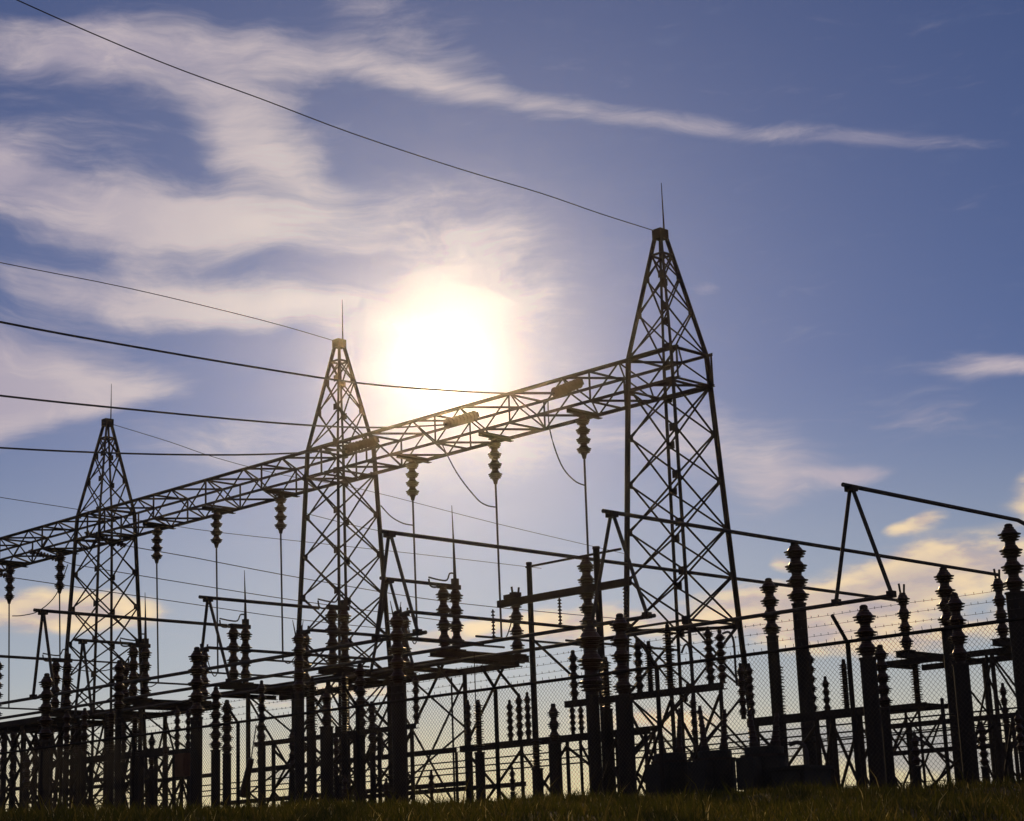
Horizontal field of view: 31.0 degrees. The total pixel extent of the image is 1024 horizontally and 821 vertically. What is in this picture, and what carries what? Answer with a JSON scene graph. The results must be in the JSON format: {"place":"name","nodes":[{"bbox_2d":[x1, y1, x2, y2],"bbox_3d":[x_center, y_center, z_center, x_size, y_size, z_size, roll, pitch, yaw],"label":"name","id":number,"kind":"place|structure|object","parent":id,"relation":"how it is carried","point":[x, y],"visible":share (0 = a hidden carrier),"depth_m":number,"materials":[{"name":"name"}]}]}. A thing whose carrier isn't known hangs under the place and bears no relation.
{"place":"outdoors","nodes":[
{"label":"outdoors","id":0,"kind":"place"},
{"bbox_2d":[6,730,864,809],"bbox_3d":[-8.295,11.278,55.111,59.000,0.036,0.031,-15,-19,43],"label":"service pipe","id":1,"kind":"object","parent":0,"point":[548,759],"visible":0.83,"depth_m":45.89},
{"bbox_2d":[75,594,893,717],"bbox_3d":[-8.651,8.120,52.100,45.818,0.086,0.082,-15,-19,43],"label":"busbar","id":2,"kind":"object","parent":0,"point":[819,606],"visible":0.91,"depth_m":42.93,"materials":[{"name":"metal"}]},
{"bbox_2d":[72,639,95,717],"bbox_3d":[-13.114,8.215,56.624,1.084,2.385,0.200,-15,-19,43],"label":"frame riser","id":3,"kind":"object","parent":2,"relation":"on","point":[82,642],"visible":0.95,"depth_m":56.72,"materials":[{"name":"metal"}]},
{"bbox_2d":[0,614,655,719],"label":"busbar","id":4,"kind":"object","parent":2,"relation":"on","point":[629,619],"visible":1,"depth_m":44.97,"materials":[{"name":"metal"}]},
{"bbox_2d":[201,597,233,688],"bbox_3d":[-7.888,6.095,48.865,1.520,2.385,0.200,-15,-19,43],"label":"frame riser","id":5,"kind":"object","parent":4,"relation":"on","point":[208,600],"visible":0.77,"depth_m":49.05,"materials":[{"name":"metal"}]},
{"bbox_2d":[198,595,319,609],"bbox_3d":[-6.876,5.257,50.551,0.089,0.094,4.080,-15,-19,43],"label":"cross busbar","id":6,"kind":"object","parent":5,"relation":"attached to","point":[261,602],"visible":0.88,"depth_m":50.49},
{"bbox_2d":[587,511,651,624],"bbox_3d":[2.215,3.313,39.168,1.685,2.385,0.200,-15,-19,43],"label":"frame riser","id":7,"kind":"object","parent":4,"relation":"on","point":[614,515],"visible":0.96,"depth_m":39.37,"materials":[{"name":"metal"}]},
{"bbox_2d":[367,578,416,674],"bbox_3d":[-3.084,5.453,46.995,1.738,2.385,0.200,-15,-19,43],"label":"frame riser","id":8,"kind":"object","parent":2,"relation":"on","point":[389,581],"visible":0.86,"depth_m":47.20,"materials":[{"name":"metal"}]},
{"bbox_2d":[831,484,896,605],"bbox_3d":[7.008,2.674,37.308,1.459,2.385,0.200,-15,-19,43],"label":"frame riser","id":9,"kind":"object","parent":2,"relation":"on","point":[853,490],"visible":1,"depth_m":37.47,"materials":[{"name":"metal"}]},
{"bbox_2d":[841,482,1023,525],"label":"cross busbar","id":10,"kind":"object","parent":9,"relation":"attached to","point":[916,499],"visible":1,"depth_m":39.73,"materials":[{"name":"metal"}]},
{"bbox_2d":[0,0,1023,810],"label":"sky","id":11,"kind":"structure","parent":0,"point":[842,181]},
{"bbox_2d":[0,765,1023,820],"bbox_3d":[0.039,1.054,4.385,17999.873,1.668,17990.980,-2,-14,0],"label":"ground","id":12,"kind":"structure","parent":0,"point":[949,813],"depth_m":14.88,"materials":[{"name":"green plant"}]},
{"bbox_2d":[0,716,81,812],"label":"support stand","id":13,"kind":"object","parent":12,"relation":"on","point":[20,725],"visible":0.48,"depth_m":50.95,"materials":[{"name":"metal"}]},
{"bbox_2d":[37,673,54,808],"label":"post insulator","id":14,"kind":"object","parent":12,"relation":"on","point":[46,707],"visible":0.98,"depth_m":44.36,"materials":[{"name":"brown ceramic"}]},
{"bbox_2d":[62,710,71,808],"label":"post insulator","id":15,"kind":"object","parent":12,"relation":"on","point":[66,719],"visible":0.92,"depth_m":49.02,"materials":[{"name":"brown ceramic"}]},
{"bbox_2d":[79,708,89,807],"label":"post insulator","id":16,"kind":"object","parent":12,"relation":"on","point":[84,715],"visible":0.83,"depth_m":49.34,"materials":[{"name":"brown ceramic"}]},
{"bbox_2d":[53,384,148,806],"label":"lattice tower","id":17,"kind":"structure","parent":12,"relation":"on","point":[106,423],"depth_m":67.24,"materials":[{"name":"metal"}]},
{"bbox_2d":[0,513,121,572],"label":"lattice beam","id":18,"kind":"structure","parent":17,"relation":"attached to","point":[9,538],"depth_m":70.02,"materials":[{"name":"metal"}]},
{"bbox_2d":[0,561,28,603],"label":"hanging insulator","id":19,"kind":"object","parent":18,"relation":"hanging from","point":[9,580],"visible":1,"depth_m":71.11,"materials":[{"name":"ceramic"}]},
{"bbox_2d":[46,548,78,593],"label":"hanging insulator","id":20,"kind":"object","parent":18,"relation":"hanging from","point":[59,568],"visible":1,"depth_m":68.66,"materials":[{"name":"ceramic"}]},
{"bbox_2d":[36,747,172,810],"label":"support stand","id":21,"kind":"object","parent":12,"relation":"on","point":[141,795],"visible":0.37,"depth_m":51.19,"materials":[{"name":"metal"}]},
{"bbox_2d":[7,702,212,810],"bbox_3d":[-13.737,12.433,60.695,10.361,4.680,2.417,-15,-19,43],"label":"support stand","id":22,"kind":"object","parent":12,"relation":"on","point":[142,717],"visible":0.2,"depth_m":59.50,"materials":[{"name":"metal"}]},
{"bbox_2d":[41,617,132,716],"bbox_3d":[-14.226,8.655,62.081,0.419,3.310,3.575,-15,-19,43],"label":"disconnect switch","id":23,"kind":"object","parent":22,"relation":"on","point":[67,660],"visible":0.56,"depth_m":61.24,"materials":[{"name":"metal"}]},
{"bbox_2d":[119,598,211,704],"bbox_3d":[-11.024,7.651,59.032,0.420,3.560,3.575,-15,-19,43],"label":"disconnect switch","id":24,"kind":"object","parent":22,"relation":"on","point":[133,664],"visible":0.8,"depth_m":58.15,"materials":[{"name":"metal"}]},
{"bbox_2d":[106,709,114,806],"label":"post insulator","id":25,"kind":"object","parent":12,"relation":"on","point":[111,718],"visible":0.76,"depth_m":48.40,"materials":[{"name":"brown ceramic"}]},
{"bbox_2d":[111,660,125,808],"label":"post insulator","id":26,"kind":"object","parent":12,"relation":"on","point":[118,685],"visible":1,"depth_m":42.27,"materials":[{"name":"brown ceramic"}]},
{"bbox_2d":[145,748,189,808],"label":"support stand","id":27,"kind":"object","parent":12,"relation":"on","point":[173,772],"visible":0.44,"depth_m":47.32,"materials":[{"name":"metal"}]},
{"bbox_2d":[174,753,189,806],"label":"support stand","id":28,"kind":"object","parent":12,"relation":"on","point":[186,763],"visible":0.46,"depth_m":43.43,"materials":[{"name":"metal"}]},
{"bbox_2d":[188,647,205,807],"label":"post insulator","id":29,"kind":"object","parent":12,"relation":"on","point":[196,658],"visible":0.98,"depth_m":40.09,"materials":[{"name":"brown ceramic"}]},
{"bbox_2d":[197,646,379,660],"bbox_3d":[-5.019,5.599,42.256,0.065,0.143,5.260,-15,-19,43],"label":"bus lead","id":30,"kind":"object","parent":29,"relation":"attached to","point":[282,652],"visible":0.81,"depth_m":42.00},
{"bbox_2d":[209,687,222,808],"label":"post insulator","id":31,"kind":"object","parent":12,"relation":"on","point":[215,694],"visible":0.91,"depth_m":40.48,"materials":[{"name":"brown ceramic"}]},
{"bbox_2d":[220,700,233,806],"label":"post insulator","id":32,"kind":"object","parent":12,"relation":"on","point":[226,719],"visible":0.69,"depth_m":41.14,"materials":[{"name":"brown ceramic"}]},
{"bbox_2d":[256,680,266,805],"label":"post insulator","id":33,"kind":"object","parent":12,"relation":"on","point":[261,688],"visible":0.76,"depth_m":43.20,"materials":[{"name":"brown ceramic"}]},
{"bbox_2d":[291,620,306,804],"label":"post insulator","id":34,"kind":"object","parent":12,"relation":"on","point":[299,650],"visible":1,"depth_m":37.70,"materials":[{"name":"brown ceramic"}]},
{"bbox_2d":[299,628,483,645],"bbox_3d":[-2.506,4.924,39.840,0.065,0.143,5.260,-15,-19,43],"label":"bus lead","id":35,"kind":"object","parent":34,"relation":"attached to","point":[386,636],"visible":0.81,"depth_m":39.52,"materials":[{"name":"metal"}]},
{"bbox_2d":[306,677,317,801],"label":"post insulator","id":36,"kind":"object","parent":12,"relation":"on","point":[311,685],"visible":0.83,"depth_m":42.87,"materials":[{"name":"brown ceramic"}]},
{"bbox_2d":[319,689,333,802],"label":"post insulator","id":37,"kind":"object","parent":12,"relation":"on","point":[327,698],"visible":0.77,"depth_m":41.47,"materials":[{"name":"brown ceramic"}]},
{"bbox_2d":[254,723,418,805],"bbox_3d":[-4.149,8.737,42.738,5.862,2.509,0.172,-15,-19,43],"label":"support stand","id":38,"kind":"object","parent":12,"relation":"on","point":[379,749],"visible":0.5,"depth_m":42.09,"materials":[{"name":"metal"}]},
{"bbox_2d":[288,303,391,800],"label":"lattice tower","id":39,"kind":"structure","parent":12,"relation":"on","point":[339,344],"depth_m":58.06,"materials":[{"name":"metal"}]},
{"bbox_2d":[89,446,357,539],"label":"lattice beam","id":40,"kind":"structure","parent":39,"relation":"attached to","point":[161,517],"depth_m":62.79,"materials":[{"name":"metal"}]},
{"bbox_2d":[143,522,175,563],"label":"hanging insulator","id":41,"kind":"object","parent":40,"relation":"hanging from","point":[156,541],"visible":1,"depth_m":64.45,"materials":[{"name":"ceramic"}]},
{"bbox_2d":[202,506,235,547],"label":"hanging insulator","id":42,"kind":"object","parent":40,"relation":"hanging from","point":[216,525],"visible":1,"depth_m":62.10,"materials":[{"name":"ceramic"}]},
{"bbox_2d":[265,488,299,533],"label":"hanging insulator","id":43,"kind":"object","parent":40,"relation":"hanging from","point":[280,509],"visible":1,"depth_m":59.73,"materials":[{"name":"ceramic"}]},
{"bbox_2d":[339,672,348,800],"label":"post insulator","id":44,"kind":"object","parent":12,"relation":"on","point":[343,677],"visible":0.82,"depth_m":42.13,"materials":[{"name":"brown ceramic"}]},
{"bbox_2d":[252,747,458,800],"bbox_3d":[-4.116,9.773,46.124,8.125,2.130,0.100,-15,-19,43],"label":"support stand","id":45,"kind":"object","parent":12,"relation":"on","point":[437,751],"visible":0.25,"depth_m":44.38,"materials":[{"name":"metal"}]},
{"bbox_2d":[353,663,367,802],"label":"post insulator","id":46,"kind":"object","parent":12,"relation":"on","point":[360,671],"visible":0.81,"depth_m":42.72,"materials":[{"name":"brown ceramic"}]},
{"bbox_2d":[366,701,377,802],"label":"post insulator","id":47,"kind":"object","parent":12,"relation":"on","point":[370,738],"visible":0.52,"depth_m":44.94,"materials":[{"name":"brown ceramic"}]},
{"bbox_2d":[220,656,525,806],"bbox_3d":[-4.145,9.792,51.488,10.415,4.680,2.417,-15,-19,43],"label":"support stand","id":48,"kind":"object","parent":12,"relation":"on","point":[498,666],"visible":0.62,"depth_m":51.01,"materials":[{"name":"metal"}]},
{"bbox_2d":[1,630,426,704],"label":"busbar","id":49,"kind":"object","parent":48,"relation":"attached to","point":[424,632],"visible":0.67,"depth_m":44.36,"materials":[{"name":"metal"}]},
{"bbox_2d":[29,610,57,699],"bbox_3d":[-12.701,6.602,50.196,1.193,2.385,0.200,-15,-19,43],"label":"frame riser","id":50,"kind":"object","parent":49,"relation":"on","point":[43,613],"visible":0.96,"depth_m":50.32,"materials":[{"name":"metal"}]},
{"bbox_2d":[33,608,227,626],"bbox_3d":[-10.753,5.916,52.628,0.090,0.094,6.480,-15,-19,43],"label":"cross busbar","id":51,"kind":"object","parent":50,"relation":"attached to","point":[123,617],"visible":1,"depth_m":52.40,"materials":[{"name":"metal"}]},
{"bbox_2d":[371,531,421,642],"bbox_3d":[-2.550,3.808,40.452,1.484,2.385,0.200,-15,-19,43],"label":"frame riser","id":52,"kind":"object","parent":49,"relation":"on","point":[389,535],"visible":0.95,"depth_m":40.64,"materials":[{"name":"metal"}]},
{"bbox_2d":[378,529,897,601],"bbox_3d":[4.316,4.151,47.757,0.089,0.094,20.480,-15,-19,43],"label":"cross busbar","id":53,"kind":"object","parent":52,"relation":"attached to","point":[413,535],"visible":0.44,"depth_m":45.73,"materials":[{"name":"metal"}]},
{"bbox_2d":[219,570,315,690],"bbox_3d":[-7.346,6.639,55.502,0.418,3.560,3.575,-15,-19,43],"label":"disconnect switch","id":54,"kind":"object","parent":48,"relation":"on","point":[233,633],"visible":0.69,"depth_m":54.59,"materials":[{"name":"metal"}]},
{"bbox_2d":[316,594,417,677],"bbox_3d":[-4.107,6.387,52.258,0.419,2.253,3.575,-15,-19,43],"label":"disconnect switch","id":55,"kind":"object","parent":48,"relation":"on","point":[343,616],"visible":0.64,"depth_m":51.48,"materials":[{"name":"metal"}]},
{"bbox_2d":[428,505,529,663],"bbox_3d":[-0.926,4.626,49.391,0.420,4.060,3.575,-15,-19,43],"label":"disconnect switch","id":56,"kind":"object","parent":48,"relation":"on","point":[444,595],"visible":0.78,"depth_m":48.52,"materials":[{"name":"ceramic"}]},
{"bbox_2d":[387,601,406,800],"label":"post insulator","id":57,"kind":"object","parent":12,"relation":"on","point":[397,635],"visible":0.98,"depth_m":35.57,"materials":[{"name":"brown ceramic"}]},
{"bbox_2d":[398,610,581,629],"bbox_3d":[-0.356,4.321,37.779,0.065,0.143,5.260,-15,-19,43],"label":"bus lead","id":58,"kind":"object","parent":57,"relation":"attached to","point":[486,619],"visible":1,"depth_m":37.62,"materials":[{"name":"metal"}]},
{"bbox_2d":[473,700,485,802],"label":"post insulator","id":59,"kind":"object","parent":12,"relation":"on","point":[481,755],"visible":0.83,"depth_m":36.63,"materials":[{"name":"brown ceramic"}]},
{"bbox_2d":[0,585,1023,811],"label":"chain link fence","id":60,"kind":"object","parent":12,"relation":"on","point":[656,670],"visible":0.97,"depth_m":29.21,"materials":[{"name":"metal"}]},
{"bbox_2d":[531,735,543,796],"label":"post insulator","id":61,"kind":"object","parent":12,"relation":"on","point":[535,756],"visible":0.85,"depth_m":38.20,"materials":[{"name":"brown ceramic"}]},
{"bbox_2d":[547,703,562,795],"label":"post insulator","id":62,"kind":"object","parent":12,"relation":"on","point":[554,741],"visible":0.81,"depth_m":36.54,"materials":[{"name":"brown ceramic"}]},
{"bbox_2d":[459,726,654,802],"bbox_3d":[0.870,7.797,38.553,5.524,1.956,0.178,-15,-19,43],"label":"support stand","id":63,"kind":"object","parent":12,"relation":"on","point":[644,729],"visible":0.5,"depth_m":39.12,"materials":[{"name":"metal"}]},
{"bbox_2d":[497,546,631,793],"bbox_3d":[1.260,6.306,41.283,4.075,6.338,0.320,-15,-19,43],"label":"pole frame","id":64,"kind":"object","parent":12,"relation":"on","point":[514,599],"visible":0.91,"depth_m":41.85,"materials":[{"name":"metal"}]},
{"bbox_2d":[577,557,595,791],"bbox_3d":[1.905,6.777,43.975,0.506,6.676,0.506,-15,-19,43],"label":"post insulator","id":65,"kind":"object","parent":12,"relation":"on","point":[586,566],"visible":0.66,"depth_m":44.45,"materials":[{"name":"brown ceramic"}]},
{"bbox_2d":[575,625,606,795],"bbox_3d":[1.615,6.234,36.279,0.582,4.038,0.583,-15,-19,43],"label":"post insulator","id":66,"kind":"object","parent":12,"relation":"on","point":[590,638],"visible":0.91,"depth_m":36.31,"materials":[{"name":"brown ceramic"}]},
{"bbox_2d":[600,656,615,792],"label":"post insulator","id":67,"kind":"object","parent":12,"relation":"on","point":[606,668],"visible":0.59,"depth_m":37.00,"materials":[{"name":"brown ceramic"}]},
{"bbox_2d":[578,725,657,794],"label":"support stand","id":68,"kind":"object","parent":12,"relation":"on","point":[616,753],"visible":0.18,"depth_m":40.68,"materials":[{"name":"metal"}]},
{"bbox_2d":[609,613,636,796],"bbox_3d":[2.088,5.731,34.171,0.528,3.966,0.528,-15,-19,43],"label":"post insulator","id":69,"kind":"object","parent":12,"relation":"on","point":[620,624],"visible":0.81,"depth_m":34.10,"materials":[{"name":"brown ceramic"}]},
{"bbox_2d":[564,682,726,792],"bbox_3d":[2.579,6.729,35.734,4.101,2.546,0.168,-15,-19,43],"label":"support stand","id":70,"kind":"object","parent":12,"relation":"on","point":[686,690],"visible":0.42,"depth_m":35.49,"materials":[{"name":"metal"}]},
{"bbox_2d":[662,624,675,688],"bbox_3d":[3.036,4.752,35.721,0.241,1.251,0.242,-15,-19,43],"label":"insulator stack","id":71,"kind":"object","parent":70,"relation":"on","point":[668,642],"visible":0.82,"depth_m":35.68,"materials":[{"name":"brown ceramic"}]},
{"bbox_2d":[644,708,690,795],"bbox_3d":[2.588,5.869,30.881,0.666,1.735,0.880,-15,-19,43],"label":"circuit breaker","id":72,"kind":"object","parent":12,"relation":"on","point":[673,777],"visible":0.41,"depth_m":30.61,"materials":[{"name":"paint"}]},
{"bbox_2d":[624,183,749,782],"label":"lattice tower","id":73,"kind":"structure","parent":12,"relation":"on","point":[660,234],"depth_m":48.68,"materials":[{"name":"metal"}]},
{"bbox_2d":[17,0,653,230],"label":"overhead wire","id":74,"kind":"object","parent":73,"relation":"attached to","point":[315,119],"visible":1,"depth_m":41.80,"materials":[{"name":"metal"}]},
{"bbox_2d":[323,344,714,478],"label":"lattice beam","id":75,"kind":"structure","parent":73,"relation":"attached to","point":[529,429],"depth_m":52.96,"materials":[{"name":"metal"}]},
{"bbox_2d":[344,436,379,453],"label":"strain insulator","id":76,"kind":"object","parent":75,"relation":"attached to","point":[359,445],"visible":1,"depth_m":56.01,"materials":[{"name":"brown ceramic"}]},
{"bbox_2d":[0,447,344,455],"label":"overhead wire","id":77,"kind":"object","parent":76,"relation":"attached to","point":[169,454],"visible":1,"depth_m":50.88,"materials":[{"name":"metal"}]},
{"bbox_2d":[396,453,431,500],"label":"hanging insulator","id":78,"kind":"object","parent":75,"relation":"hanging from","point":[412,475],"visible":1,"depth_m":55.42,"materials":[{"name":"ceramic"}]},
{"bbox_2d":[443,411,479,428],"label":"strain insulator","id":79,"kind":"object","parent":75,"relation":"attached to","point":[458,420],"visible":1,"depth_m":52.98,"materials":[{"name":"brown ceramic"}]},
{"bbox_2d":[0,395,444,427],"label":"overhead wire","id":80,"kind":"object","parent":79,"relation":"attached to","point":[34,399],"visible":1,"depth_m":46.56,"materials":[{"name":"metal"}]},
{"bbox_2d":[478,431,513,483],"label":"hanging insulator","id":81,"kind":"object","parent":75,"relation":"hanging from","point":[494,464],"visible":1,"depth_m":53.01,"materials":[{"name":"ceramic"}]},
{"bbox_2d":[551,378,583,397],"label":"strain insulator","id":82,"kind":"object","parent":75,"relation":"attached to","point":[567,387],"visible":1,"depth_m":50.22,"materials":[{"name":"brown ceramic"}]},
{"bbox_2d":[0,321,552,394],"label":"overhead wire","id":83,"kind":"object","parent":82,"relation":"attached to","point":[104,341],"visible":1,"depth_m":42.77,"materials":[{"name":"metal"}]},
{"bbox_2d":[566,407,602,458],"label":"hanging insulator","id":84,"kind":"object","parent":75,"relation":"hanging from","point":[583,431],"visible":1,"depth_m":50.67,"materials":[{"name":"ceramic"}]},
{"bbox_2d":[688,705,736,793],"bbox_3d":[3.255,5.684,30.241,0.686,1.739,0.899,-15,-19,43],"label":"circuit breaker","id":85,"kind":"object","parent":12,"relation":"on","point":[719,762],"visible":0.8,"depth_m":29.98,"materials":[{"name":"paint"}]},
{"bbox_2d":[735,711,788,790],"bbox_3d":[3.974,5.569,29.535,0.770,1.569,0.980,-15,-19,43],"label":"circuit breaker","id":86,"kind":"object","parent":12,"relation":"on","point":[770,757],"visible":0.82,"depth_m":29.25,"materials":[{"name":"paint"}]},
{"bbox_2d":[759,578,785,752],"bbox_3d":[6.958,7.711,48.487,0.521,6.676,0.520,-15,-19,43],"label":"post insulator","id":87,"kind":"object","parent":12,"relation":"on","point":[768,588],"visible":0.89,"depth_m":48.74,"materials":[{"name":"brown ceramic"}]},
{"bbox_2d":[784,542,817,764],"bbox_3d":[6.824,6.364,43.050,0.540,6.679,0.542,-15,-19,43],"label":"post insulator","id":88,"kind":"object","parent":12,"relation":"on","point":[796,567],"visible":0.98,"depth_m":43.22,"materials":[{"name":"brown ceramic"}]},
{"bbox_2d":[601,509,999,576],"bbox_3d":[7.609,3.312,44.870,0.089,0.094,16.080,-15,-19,43],"label":"cross busbar","id":89,"kind":"object","parent":88,"relation":"on","point":[650,518],"visible":1,"depth_m":43.73,"materials":[{"name":"metal"}]},
{"bbox_2d":[747,707,867,787],"bbox_3d":[5.671,6.645,34.630,2.965,1.958,0.178,-15,-19,43],"label":"support stand","id":90,"kind":"object","parent":12,"relation":"on","point":[818,716],"visible":0.44,"depth_m":34.42,"materials":[{"name":"metal"}]},
{"bbox_2d":[852,604,886,787],"bbox_3d":[6.159,5.123,31.597,0.452,3.614,0.452,-15,-19,43],"label":"post insulator","id":91,"kind":"object","parent":12,"relation":"on","point":[866,614],"visible":0.86,"depth_m":31.55,"materials":[{"name":"brown ceramic"}]},
{"bbox_2d":[873,644,895,786],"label":"post insulator","id":92,"kind":"object","parent":12,"relation":"on","point":[886,717],"visible":0.65,"depth_m":33.08,"materials":[{"name":"brown ceramic"}]},
{"bbox_2d":[856,702,947,787],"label":"support stand","id":93,"kind":"object","parent":12,"relation":"on","point":[894,709],"visible":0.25,"depth_m":53.34,"materials":[{"name":"metal"}]},
{"bbox_2d":[934,567,963,783],"bbox_3d":[11.353,7.292,47.345,0.626,6.625,0.626,-15,-19,43],"label":"post insulator","id":94,"kind":"object","parent":12,"relation":"on","point":[943,577],"visible":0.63,"depth_m":47.52,"materials":[{"name":"brown ceramic"}]},
{"bbox_2d":[885,646,1020,782],"bbox_3d":[13.801,8.901,50.501,6.991,4.650,2.117,-15,-19,43],"label":"support stand","id":95,"kind":"object","parent":12,"relation":"on","point":[931,667],"visible":0.31,"depth_m":51.56,"materials":[{"name":"metal"}]},
{"bbox_2d":[893,583,943,661],"bbox_3d":[11.934,6.121,53.132,0.419,2.105,3.200,-15,-19,43],"label":"disconnect switch","id":96,"kind":"object","parent":95,"relation":"on","point":[902,598],"visible":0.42,"depth_m":52.24,"materials":[{"name":"ceramic"}]},
{"bbox_2d":[989,569,1010,646],"bbox_3d":[14.100,5.524,51.053,0.420,2.105,3.200,-15,-19,43],"label":"disconnect switch","id":97,"kind":"object","parent":95,"relation":"on","point":[997,585],"visible":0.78,"depth_m":50.12,"materials":[{"name":"ceramic"}]},
{"bbox_2d":[891,711,1023,787],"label":"support stand","id":98,"kind":"object","parent":12,"relation":"on","point":[997,746],"visible":0.47,"depth_m":36.53,"materials":[{"name":"metal"}]},
{"bbox_2d":[945,592,979,784],"bbox_3d":[8.264,5.344,33.735,0.464,4.064,0.464,-15,-19,43],"label":"post insulator","id":99,"kind":"object","parent":12,"relation":"on","point":[954,601],"visible":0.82,"depth_m":33.67,"materials":[{"name":"brown ceramic"}]},
{"bbox_2d":[999,683,1014,778],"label":"post insulator","id":100,"kind":"object","parent":12,"relation":"on","point":[1004,692],"visible":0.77,"depth_m":37.45,"materials":[{"name":"brown ceramic"}]},
{"bbox_2d":[6,706,1023,804],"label":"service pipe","id":101,"kind":"object","parent":100,"relation":"attached to","point":[682,739],"visible":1,"depth_m":42.17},
{"bbox_2d":[68,722,1023,808],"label":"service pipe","id":102,"kind":"object","parent":100,"relation":"attached to","point":[636,758],"visible":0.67,"depth_m":44.18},
{"bbox_2d":[997,523,1023,740],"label":"post insulator","id":103,"kind":"object","parent":12,"relation":"on","point":[1010,552],"visible":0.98,"depth_m":42.14,"materials":[{"name":"brown ceramic"}]},
{"bbox_2d":[768,740,833,787],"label":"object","id":104,"kind":"object","parent":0,"point":[790,774],"visible":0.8,"depth_m":28.61,"materials":[{"name":"paint"}]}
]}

